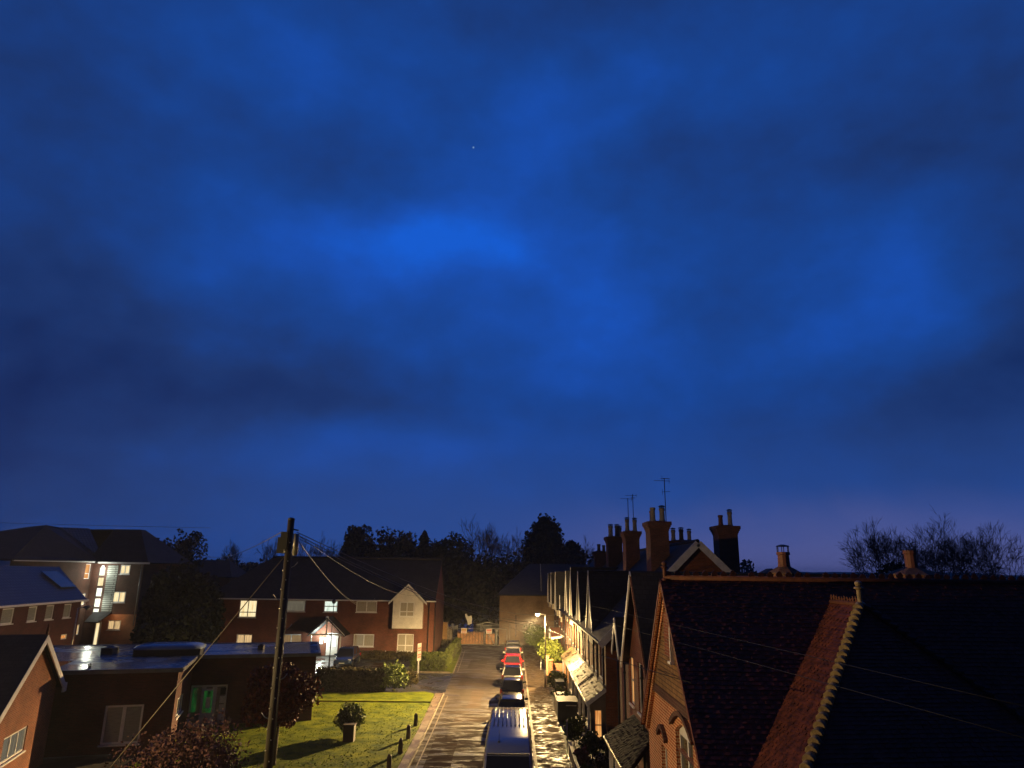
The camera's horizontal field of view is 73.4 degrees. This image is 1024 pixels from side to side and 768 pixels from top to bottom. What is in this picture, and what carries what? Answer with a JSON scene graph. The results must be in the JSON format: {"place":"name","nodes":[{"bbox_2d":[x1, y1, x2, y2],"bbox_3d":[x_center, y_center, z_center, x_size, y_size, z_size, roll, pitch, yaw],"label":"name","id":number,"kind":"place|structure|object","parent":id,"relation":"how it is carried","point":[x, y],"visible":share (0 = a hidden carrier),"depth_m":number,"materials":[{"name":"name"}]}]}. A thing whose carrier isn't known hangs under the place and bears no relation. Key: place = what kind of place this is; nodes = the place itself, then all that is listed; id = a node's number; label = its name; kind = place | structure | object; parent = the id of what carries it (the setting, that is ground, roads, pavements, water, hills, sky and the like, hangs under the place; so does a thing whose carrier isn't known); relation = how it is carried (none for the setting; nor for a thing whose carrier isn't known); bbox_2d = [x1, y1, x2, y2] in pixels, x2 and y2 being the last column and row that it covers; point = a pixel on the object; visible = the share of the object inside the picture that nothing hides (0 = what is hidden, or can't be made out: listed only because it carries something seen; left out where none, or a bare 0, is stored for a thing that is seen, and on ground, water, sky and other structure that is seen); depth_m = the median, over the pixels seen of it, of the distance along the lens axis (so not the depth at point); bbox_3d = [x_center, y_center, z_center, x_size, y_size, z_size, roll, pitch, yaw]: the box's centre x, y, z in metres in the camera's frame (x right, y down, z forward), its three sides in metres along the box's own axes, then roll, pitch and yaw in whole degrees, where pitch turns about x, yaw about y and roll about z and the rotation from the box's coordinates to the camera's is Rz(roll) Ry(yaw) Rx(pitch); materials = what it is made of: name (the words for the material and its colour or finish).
{"place":"outdoors","nodes":[
{"label":"outdoors","id":0,"kind":"place"},
{"bbox_2d":[0,566,88,665],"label":"pantiled house","id":1,"kind":"structure","parent":0,"point":[35,599],"depth_m":55.12,"materials":[{"name":"red brick"}]},
{"bbox_2d":[0,608,13,625],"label":"window","id":2,"kind":"structure","parent":1,"relation":"in","point":[7,614],"depth_m":50.37,"materials":[{"name":"grey glass"}]},
{"bbox_2d":[0,525,192,644],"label":"apartment block","id":3,"kind":"structure","parent":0,"point":[109,573],"depth_m":71.65,"materials":[{"name":"brick"}]},
{"bbox_2d":[193,560,246,587],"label":"distant house","id":4,"kind":"structure","parent":0,"point":[226,571],"depth_m":106.10,"materials":[{"name":"tile"}]},
{"bbox_2d":[128,692,435,767],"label":"lawn","id":5,"kind":"structure","parent":0,"point":[338,751],"depth_m":37.03,"materials":[{"name":"green plant"}]},
{"bbox_2d":[103,708,251,767],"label":"shrub","id":6,"kind":"object","parent":5,"relation":"on","point":[208,754],"visible":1,"depth_m":22.65,"materials":[{"name":"red plant"}]},
{"bbox_2d":[262,517,299,767],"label":"telephone pole","id":7,"kind":"object","parent":5,"relation":"on","point":[286,540],"visible":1,"depth_m":19.29,"materials":[{"name":"brown wood"}]},
{"bbox_2d":[110,557,283,767],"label":"guy wire","id":8,"kind":"object","parent":7,"relation":"attached to","point":[198,660],"visible":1,"depth_m":20.67,"materials":[{"name":"grey metal"}]},
{"bbox_2d":[297,532,564,615],"bbox_3d":[-0.716,12.301,40.440,0.023,4.572,44.896,-3,-16,14],"label":"telephone wire","id":9,"kind":"object","parent":7,"relation":"attached to","point":[411,582],"visible":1,"depth_m":27.43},
{"bbox_2d":[299,536,567,621],"bbox_3d":[-0.722,11.883,38.481,0.023,4.652,41.033,-4,-16,15],"label":"telephone wire","id":10,"kind":"object","parent":7,"relation":"attached to","point":[403,585],"visible":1,"depth_m":25.75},
{"bbox_2d":[240,660,323,765],"bbox_3d":[-11.028,15.585,32.608,3.658,4.838,3.830,-8,-17,29],"label":"tree","id":11,"kind":"object","parent":5,"relation":"on","point":[295,694],"visible":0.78,"depth_m":32.16,"materials":[{"name":"red plant"}]},
{"bbox_2d":[333,702,365,731],"bbox_3d":[-9.021,18.621,38.156,1.710,1.941,1.730,-2,-16,12],"label":"round shrub","id":12,"kind":"object","parent":5,"relation":"on","point":[345,715],"visible":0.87,"depth_m":37.89,"materials":[{"name":"green plant"}]},
{"bbox_2d":[343,723,356,741],"bbox_3d":[-8.713,18.683,36.810,0.620,0.860,0.560,1,-15,0],"label":"planter box","id":13,"kind":"object","parent":5,"relation":"on","point":[349,731],"visible":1,"depth_m":36.60,"materials":[{"name":"brown wood"}]},
{"bbox_2d":[37,618,604,767],"bbox_3d":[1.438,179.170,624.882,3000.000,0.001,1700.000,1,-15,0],"label":"ground","id":14,"kind":"structure","parent":0,"point":[91,761],"depth_m":33.15,"materials":[{"name":"soil"}]},
{"bbox_2d":[0,623,67,767],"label":"gabled bungalow","id":15,"kind":"object","parent":14,"relation":"on","point":[31,677],"visible":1,"depth_m":29.74,"materials":[{"name":"red brick"}]},
{"bbox_2d":[0,726,26,767],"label":"window","id":16,"kind":"structure","parent":15,"relation":"in","point":[13,744],"depth_m":28.72,"materials":[{"name":"grey glass"}]},
{"bbox_2d":[129,617,181,643],"bbox_3d":[-31.879,23.485,62.213,4.513,4.682,4.548,-4,-16,17],"label":"evergreen tree","id":17,"kind":"object","parent":14,"relation":"on","point":[150,631],"visible":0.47,"depth_m":61.43,"materials":[{"name":"green plant"}]},
{"bbox_2d":[135,569,178,624],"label":"evergreen tree","id":18,"kind":"object","parent":14,"relation":"on","point":[156,602],"visible":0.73,"depth_m":66.60,"materials":[{"name":"green plant"}]},
{"bbox_2d":[43,641,320,757],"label":"flat roofed building","id":19,"kind":"structure","parent":14,"relation":"on","point":[105,704],"depth_m":35.51,"materials":[{"name":"red brick"}]},
{"bbox_2d":[98,704,143,746],"bbox_3d":[-19.493,17.064,34.343,1.870,1.870,0.180,5,-16,-16],"label":"window","id":20,"kind":"structure","parent":19,"relation":"in","point":[120,722],"depth_m":34.39,"materials":[{"name":"grey glass"}]},
{"bbox_2d":[200,689,214,720],"bbox_3d":[-17.868,18.795,40.213,0.630,1.750,0.070,5,-16,-16],"label":"door","id":21,"kind":"structure","parent":19,"relation":"in","point":[208,694],"depth_m":40.22,"materials":[{"name":"green plastic"}]},
{"bbox_2d":[159,602,215,642],"bbox_3d":[-30.613,23.648,64.264,5.919,6.367,5.441,2,-15,-4],"label":"evergreen tree","id":22,"kind":"object","parent":14,"relation":"on","point":[199,629],"visible":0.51,"depth_m":63.85,"materials":[{"name":"green plant"}]},
{"bbox_2d":[173,528,207,572],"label":"evergreen tree","id":23,"kind":"object","parent":14,"relation":"on","point":[186,544],"visible":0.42,"depth_m":99.06,"materials":[{"name":"green plant"}]},
{"bbox_2d":[171,570,212,623],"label":"evergreen tree","id":24,"kind":"object","parent":14,"relation":"on","point":[192,589],"visible":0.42,"depth_m":69.06,"materials":[{"name":"green plant"}]},
{"bbox_2d":[206,581,225,642],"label":"evergreen tree","id":25,"kind":"object","parent":14,"relation":"on","point":[216,610],"visible":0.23,"depth_m":73.05,"materials":[{"name":"green plant"}]},
{"bbox_2d":[221,539,241,563],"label":"bare tree","id":26,"kind":"object","parent":14,"relation":"on","point":[233,549],"visible":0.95,"depth_m":183.92,"materials":[{"name":"brown plant"}]},
{"bbox_2d":[310,532,342,556],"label":"bare tree","id":27,"kind":"object","parent":14,"relation":"on","point":[320,553],"visible":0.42,"depth_m":124.96,"materials":[{"name":"brown plant"}]},
{"bbox_2d":[214,556,444,655],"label":"brick apartment house","id":28,"kind":"structure","parent":14,"relation":"on","point":[391,620],"depth_m":74.35,"materials":[{"name":"red brick"}]},
{"bbox_2d":[237,600,257,617],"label":"window","id":29,"kind":"structure","parent":28,"relation":"in","point":[249,610],"depth_m":74.37,"materials":[{"name":"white glass"}]},
{"bbox_2d":[287,600,305,611],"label":"window","id":30,"kind":"structure","parent":28,"relation":"in","point":[293,605],"depth_m":74.44,"materials":[{"name":"grey glass"}]},
{"bbox_2d":[326,633,337,654],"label":"door","id":31,"kind":"structure","parent":28,"relation":"in","point":[334,641],"depth_m":73.25,"materials":[{"name":"white plastic"}]},
{"bbox_2d":[353,634,373,647],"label":"window","id":32,"kind":"structure","parent":28,"relation":"in","point":[361,640],"depth_m":73.50,"materials":[{"name":"white glass"}]},
{"bbox_2d":[355,601,376,612],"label":"window","id":33,"kind":"structure","parent":28,"relation":"in","point":[366,608],"depth_m":74.39,"materials":[{"name":"grey glass"}]},
{"bbox_2d":[397,634,413,652],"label":"window","id":34,"kind":"structure","parent":28,"relation":"in","point":[405,642],"depth_m":73.45,"materials":[{"name":"white glass"}]},
{"bbox_2d":[314,666,385,691],"bbox_3d":[-12.313,22.471,52.333,5.415,1.847,1.446,1,-15,0],"label":"hedge","id":35,"kind":"object","parent":14,"relation":"on","point":[354,679],"visible":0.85,"depth_m":51.81,"materials":[{"name":"green plant"}]},
{"bbox_2d":[338,524,372,556],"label":"evergreen tree","id":36,"kind":"object","parent":14,"relation":"on","point":[355,536],"visible":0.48,"depth_m":113.73,"materials":[{"name":"green plant"}]},
{"bbox_2d":[353,526,408,557],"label":"evergreen tree","id":37,"kind":"object","parent":14,"relation":"on","point":[389,548],"visible":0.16,"depth_m":107.22,"materials":[{"name":"green plant"}]},
{"bbox_2d":[377,660,409,690],"bbox_3d":[-9.132,22.383,52.577,2.412,2.350,2.676,-8,-18,29],"label":"corner shrub","id":38,"kind":"object","parent":14,"relation":"on","point":[395,676],"visible":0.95,"depth_m":52.21,"materials":[{"name":"green plant"}]},
{"bbox_2d":[392,530,417,555],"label":"evergreen tree","id":39,"kind":"object","parent":14,"relation":"on","point":[406,541],"visible":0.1,"depth_m":123.80,"materials":[{"name":"green plant"}]},
{"bbox_2d":[405,530,433,557],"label":"conifer tree","id":40,"kind":"object","parent":14,"relation":"on","point":[421,549],"visible":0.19,"depth_m":115.97,"materials":[{"name":"green plant"}]},
{"bbox_2d":[407,647,461,767],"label":"kerb","id":41,"kind":"structure","parent":14,"relation":"on","point":[423,736],"depth_m":40.22,"materials":[{"name":"concrete"}]},
{"bbox_2d":[425,531,473,621],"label":"evergreen tree","id":42,"kind":"object","parent":14,"relation":"on","point":[442,546],"visible":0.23,"depth_m":111.95,"materials":[{"name":"green plant"}]},
{"bbox_2d":[431,548,492,630],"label":"evergreen tree","id":43,"kind":"object","parent":14,"relation":"on","point":[467,569],"visible":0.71,"depth_m":104.82,"materials":[{"name":"green plant"}]},
{"bbox_2d":[460,513,509,560],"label":"bare tree","id":44,"kind":"object","parent":14,"relation":"on","point":[487,538],"visible":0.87,"depth_m":120.83,"materials":[{"name":"black plant"}]},
{"bbox_2d":[456,550,527,622],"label":"evergreen tree","id":45,"kind":"object","parent":14,"relation":"on","point":[497,567],"visible":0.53,"depth_m":107.83,"materials":[{"name":"green plant"}]},
{"bbox_2d":[493,528,524,561],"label":"bare tree","id":46,"kind":"object","parent":14,"relation":"on","point":[508,544],"visible":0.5,"depth_m":124.65,"materials":[{"name":"brown plant"}]},
{"bbox_2d":[495,547,536,596],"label":"evergreen tree","id":47,"kind":"object","parent":14,"relation":"on","point":[520,567],"visible":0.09,"depth_m":113.73,"materials":[{"name":"green plant"}]},
{"bbox_2d":[522,647,537,767],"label":"kerb","id":48,"kind":"structure","parent":14,"relation":"on","point":[533,743],"depth_m":42.17,"materials":[{"name":"concrete"}]},
{"bbox_2d":[522,623,547,650],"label":"climbing plant","id":49,"kind":"object","parent":14,"relation":"on","point":[533,638],"visible":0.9,"depth_m":78.75,"materials":[{"name":"green plant"}]},
{"bbox_2d":[498,564,587,645],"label":"brick warehouse","id":50,"kind":"structure","parent":14,"relation":"on","point":[524,591],"depth_m":87.25,"materials":[{"name":"brick"}]},
{"bbox_2d":[521,513,575,563],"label":"cedar tree","id":51,"kind":"object","parent":14,"relation":"on","point":[544,540],"visible":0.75,"depth_m":116.88,"materials":[{"name":"green plant"}]},
{"bbox_2d":[537,637,565,664],"bbox_3d":[3.608,24.986,63.369,2.448,3.207,2.826,15,-21,-42],"label":"climbing plant","id":52,"kind":"object","parent":14,"relation":"on","point":[554,650],"visible":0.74,"depth_m":62.80,"materials":[{"name":"green plant"}]},
{"bbox_2d":[547,670,567,689],"bbox_3d":[3.520,22.907,52.773,1.730,1.659,1.630,-3,-16,14],"label":"garden bush","id":53,"kind":"object","parent":14,"relation":"on","point":[551,676],"visible":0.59,"depth_m":52.69,"materials":[{"name":"green plant"}]},
{"bbox_2d":[568,742,579,767],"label":"wall","id":54,"kind":"structure","parent":14,"relation":"on","point":[574,762],"depth_m":32.61,"materials":[{"name":"stone"}]},
{"bbox_2d":[562,714,585,745],"bbox_3d":[3.360,18.636,37.038,1.400,1.646,1.298,5,-16,-16],"label":"garden bush","id":55,"kind":"object","parent":14,"relation":"on","point":[575,729],"visible":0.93,"depth_m":36.80,"materials":[{"name":"green plant"}]},
{"bbox_2d":[562,540,586,564],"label":"cedar tree","id":56,"kind":"object","parent":14,"relation":"on","point":[577,555],"visible":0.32,"depth_m":121.52,"materials":[{"name":"green plant"}]},
{"bbox_2d":[547,544,605,661],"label":"terraced house","id":57,"kind":"structure","parent":14,"relation":"on","point":[556,591],"depth_m":72.55,"materials":[{"name":"brown brick"}]},
{"bbox_2d":[572,745,590,766],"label":"garden bush","id":58,"kind":"object","parent":14,"relation":"on","point":[581,756],"visible":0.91,"depth_m":32.32,"materials":[{"name":"green plant"}]},
{"bbox_2d":[575,729,605,758],"bbox_3d":[3.942,17.936,34.090,1.714,1.468,1.510,-2,-15,10],"label":"garden bush","id":59,"kind":"object","parent":14,"relation":"on","point":[592,741],"visible":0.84,"depth_m":33.88,"materials":[{"name":"green plant"}]},
{"bbox_2d":[589,750,614,767],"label":"garden bush","id":60,"kind":"object","parent":14,"relation":"on","point":[602,763],"visible":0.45,"depth_m":29.95,"materials":[{"name":"green plant"}]},
{"bbox_2d":[568,517,691,660],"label":"terraced house","id":61,"kind":"structure","parent":14,"relation":"on","point":[634,556],"depth_m":51.88,"materials":[{"name":"brown brick"}]},
{"bbox_2d":[561,644,583,690],"bbox_3d":[4.555,21.771,51.769,1.092,3.050,10.245,1,-15,0],"label":"porch canopy","id":62,"kind":"object","parent":61,"relation":"attached to","point":[571,658],"visible":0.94,"depth_m":51.67,"materials":[{"name":"tile"}]},
{"bbox_2d":[611,571,859,767],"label":"gabled house","id":63,"kind":"structure","parent":14,"relation":"on","point":[630,646],"depth_m":27.59,"materials":[{"name":"red brick"}]},
{"bbox_2d":[603,715,648,767],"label":"porch canopy","id":64,"kind":"object","parent":63,"relation":"attached to","point":[627,741],"visible":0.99,"depth_m":25.63,"materials":[{"name":"tile"}]},
{"bbox_2d":[740,559,756,572],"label":"evergreen tree","id":65,"kind":"object","parent":14,"relation":"on","point":[745,567],"visible":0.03,"depth_m":163.67,"materials":[{"name":"green plant"}]},
{"bbox_2d":[641,544,1023,767],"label":"gabled house","id":66,"kind":"structure","parent":14,"relation":"on","point":[911,620],"depth_m":15.44,"materials":[{"name":"brown tile"}]},
{"bbox_2d":[679,726,693,767],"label":"window","id":67,"kind":"structure","parent":66,"relation":"in","point":[684,741],"depth_m":16.35,"materials":[{"name":"white plastic"}]},
{"bbox_2d":[590,605,1023,705],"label":"telephone wire","id":68,"kind":"object","parent":66,"relation":"attached to","point":[867,669],"visible":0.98,"depth_m":6.61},
{"bbox_2d":[591,618,1023,737],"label":"telephone wire","id":69,"kind":"object","parent":66,"relation":"attached to","point":[867,694],"visible":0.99,"depth_m":6.54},
{"bbox_2d":[874,560,902,577],"bbox_3d":[31.519,19.891,56.683,4.749,10.389,4.332,13,-19,-38],"label":"evergreen tree","id":70,"kind":"object","parent":14,"relation":"on","point":[887,568],"visible":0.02,"depth_m":57.62,"materials":[{"name":"green plant"}]},
{"bbox_2d":[835,516,951,577],"bbox_3d":[33.217,18.326,58.246,8.718,14.204,9.631,1,-15,0],"label":"bare tree","id":71,"kind":"object","parent":14,"relation":"on","point":[874,547],"visible":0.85,"depth_m":59.40,"materials":[{"name":"brown plant"}]},
{"bbox_2d":[875,505,1018,578],"bbox_3d":[38.686,18.249,60.426,10.436,15.626,10.338,-13,-20,41],"label":"bare tree","id":72,"kind":"object","parent":14,"relation":"on","point":[944,542],"visible":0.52,"depth_m":61.54,"materials":[{"name":"brown plant"}]},
{"bbox_2d":[925,521,1023,579],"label":"bare tree","id":73,"kind":"object","parent":14,"relation":"on","point":[963,543],"visible":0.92,"depth_m":58.02,"materials":[{"name":"brown plant"}]},
{"bbox_2d":[313,691,433,702],"bbox_3d":[-11.336,22.671,49.826,11.300,0.120,4.400,1,-15,0],"label":"lawn strip","id":74,"kind":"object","parent":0,"point":[375,697],"visible":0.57,"depth_m":49.34,"materials":[{"name":"green plant"}]},
{"bbox_2d":[316,657,452,692],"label":"car park","id":75,"kind":"structure","parent":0,"point":[434,682],"depth_m":58.78,"materials":[{"name":"grey asphalt"}]},
{"bbox_2d":[333,645,360,665],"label":"parked car","id":76,"kind":"object","parent":75,"relation":"on","point":[348,654],"visible":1,"depth_m":66.06,"materials":[{"name":"blue paint"}]},
{"bbox_2d":[360,649,416,659],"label":"hedge","id":77,"kind":"object","parent":75,"relation":"on","point":[391,655],"visible":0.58,"depth_m":70.66,"materials":[{"name":"green plant"}]},
{"bbox_2d":[398,693,442,767],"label":"sidewalk","id":78,"kind":"structure","parent":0,"point":[409,754],"depth_m":39.19,"materials":[{"name":"grey concrete"}]},
{"bbox_2d":[426,648,460,672],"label":"lawn plot","id":79,"kind":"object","parent":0,"point":[450,669],"visible":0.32,"depth_m":68.51,"materials":[{"name":"green plant"}]},
{"bbox_2d":[409,651,451,670],"bbox_3d":[-7.692,26.373,65.459,3.596,1.333,6.048,1,-15,0],"label":"hedge","id":80,"kind":"object","parent":79,"relation":"on","point":[435,661],"visible":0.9,"depth_m":63.00,"materials":[{"name":"green plant"}]},
{"bbox_2d":[445,637,461,662],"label":"hedge","id":81,"kind":"object","parent":79,"relation":"on","point":[454,647],"visible":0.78,"depth_m":73.30,"materials":[{"name":"green plant"}]},
{"bbox_2d":[409,645,534,767],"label":"road","id":82,"kind":"structure","parent":0,"point":[469,750],"depth_m":46.13,"materials":[{"name":"grey asphalt"}]},
{"bbox_2d":[423,733,459,767],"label":"road patch","id":83,"kind":"object","parent":82,"relation":"on","point":[442,751],"visible":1,"depth_m":35.23,"materials":[{"name":"grey asphalt"}]},
{"bbox_2d":[453,717,486,722],"bbox_3d":[-2.603,20.919,42.807,2.092,0.001,1.749,1,-15,0],"label":"road patch","id":84,"kind":"object","parent":82,"relation":"on","point":[471,719],"visible":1,"depth_m":42.83,"materials":[{"name":"grey asphalt"}]},
{"bbox_2d":[466,689,483,707],"bbox_3d":[-2.631,22.870,49.989,0.979,0.001,7.615,1,-15,0],"label":"road patch","id":85,"kind":"object","parent":82,"relation":"on","point":[475,698],"visible":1,"depth_m":49.51,"materials":[{"name":"grey asphalt"}]},
{"bbox_2d":[458,678,500,685],"bbox_3d":[-2.569,24.845,57.251,3.696,0.001,3.665,1,-15,0],"label":"road patch","id":86,"kind":"object","parent":82,"relation":"on","point":[492,682],"visible":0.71,"depth_m":57.08,"materials":[{"name":"grey asphalt"}]},
{"bbox_2d":[482,707,533,767],"bbox_3d":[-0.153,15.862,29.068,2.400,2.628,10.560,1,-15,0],"label":"parked van","id":87,"kind":"object","parent":82,"relation":"on","point":[508,743],"visible":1,"depth_m":27.81,"materials":[{"name":"paint"}]},
{"bbox_2d":[496,692,527,707],"bbox_3d":[-0.014,20.246,43.306,2.100,1.638,5.070,1,-15,0],"label":"parked car","id":88,"kind":"object","parent":82,"relation":"on","point":[511,699],"visible":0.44,"depth_m":41.90,"materials":[{"name":"black paint"}]},
{"bbox_2d":[500,664,523,683],"bbox_3d":[0.020,23.948,56.912,2.020,1.628,4.370,1,-15,0],"label":"parked car","id":89,"kind":"object","parent":82,"relation":"on","point":[512,669],"visible":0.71,"depth_m":55.46,"materials":[{"name":"white paint"}]},
{"bbox_2d":[499,676,525,694],"bbox_3d":[0.004,22.170,50.348,2.020,1.618,4.370,1,-15,0],"label":"parked car","id":90,"kind":"object","parent":82,"relation":"on","point":[511,684],"visible":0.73,"depth_m":48.86,"materials":[{"name":"grey paint"}]},
{"bbox_2d":[502,653,523,668],"bbox_3d":[0.057,25.810,63.763,2.020,1.628,4.270,1,-15,0],"label":"parked car","id":91,"kind":"object","parent":82,"relation":"on","point":[512,658],"visible":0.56,"depth_m":63.13,"materials":[{"name":"red paint"}]},
{"bbox_2d":[448,624,532,645],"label":"yard","id":92,"kind":"structure","parent":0,"point":[469,630],"depth_m":97.45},
{"bbox_2d":[457,631,484,643],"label":"timber crate stack","id":93,"kind":"object","parent":92,"relation":"on","point":[467,638],"visible":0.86,"depth_m":85.78,"materials":[{"name":"orange wood"}]},
{"bbox_2d":[451,628,509,645],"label":"yard gate","id":94,"kind":"structure","parent":92,"relation":"on","point":[487,630],"depth_m":85.28,"materials":[{"name":"wood"}]},
{"bbox_2d":[0,561,1023,578],"bbox_3d":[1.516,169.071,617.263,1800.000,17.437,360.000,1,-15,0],"label":"hills","id":95,"kind":"structure","parent":0,"point":[4,563],"depth_m":583.44,"materials":[{"name":"black"}]},
{"bbox_2d":[0,0,1023,574],"label":"sky","id":96,"kind":"structure","parent":0,"point":[329,266],"materials":[{"name":"blue"}]},
{"bbox_2d":[523,647,571,767],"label":"pavement","id":97,"kind":"structure","parent":0,"point":[543,712],"depth_m":43.82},
{"bbox_2d":[542,728,560,739],"bbox_3d":[2.220,19.813,38.876,1.007,0.001,3.058,1,-15,0],"label":"pavement patch","id":98,"kind":"object","parent":97,"relation":"on","point":[552,733],"visible":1,"depth_m":38.78,"materials":[{"name":"grey concrete"}]},
{"bbox_2d":[556,696,577,721],"bbox_3d":[3.454,20.393,43.148,1.280,1.320,1.109,1,-15,0],"label":"black storage box","id":99,"kind":"object","parent":97,"relation":"on","point":[566,707],"visible":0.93,"depth_m":42.71,"materials":[{"name":"plastic"}]},
{"bbox_2d":[559,524,622,650],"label":"terraced house","id":100,"kind":"structure","parent":0,"point":[614,555],"depth_m":61.03,"materials":[{"name":"brown brick"}]},
{"bbox_2d":[579,505,740,733],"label":"terraced house","id":101,"kind":"structure","parent":0,"point":[606,589],"depth_m":42.27,"materials":[{"name":"brown brick"}]},
{"bbox_2d":[570,661,605,734],"bbox_3d":[4.476,18.919,41.353,1.186,3.090,10.645,1,-15,0],"label":"porch canopy","id":102,"kind":"object","parent":101,"relation":"attached to","point":[589,686],"visible":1,"depth_m":39.85,"materials":[{"name":"tile"}]},
{"bbox_2d":[587,694,605,749],"bbox_3d":[4.234,17.937,36.817,0.728,2.700,1.780,8,-17,-26],"label":"porch bay","id":103,"kind":"object","parent":101,"relation":"attached to","point":[598,715],"visible":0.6,"depth_m":36.31,"materials":[{"name":"grey paint"}]},
{"bbox_2d":[594,710,602,738],"bbox_3d":[4.553,17.992,36.238,0.420,1.500,0.062,1,-15,0],"label":"window","id":104,"kind":"structure","parent":103,"relation":"in","point":[597,713],"depth_m":36.28,"materials":[{"name":"orange glass"}]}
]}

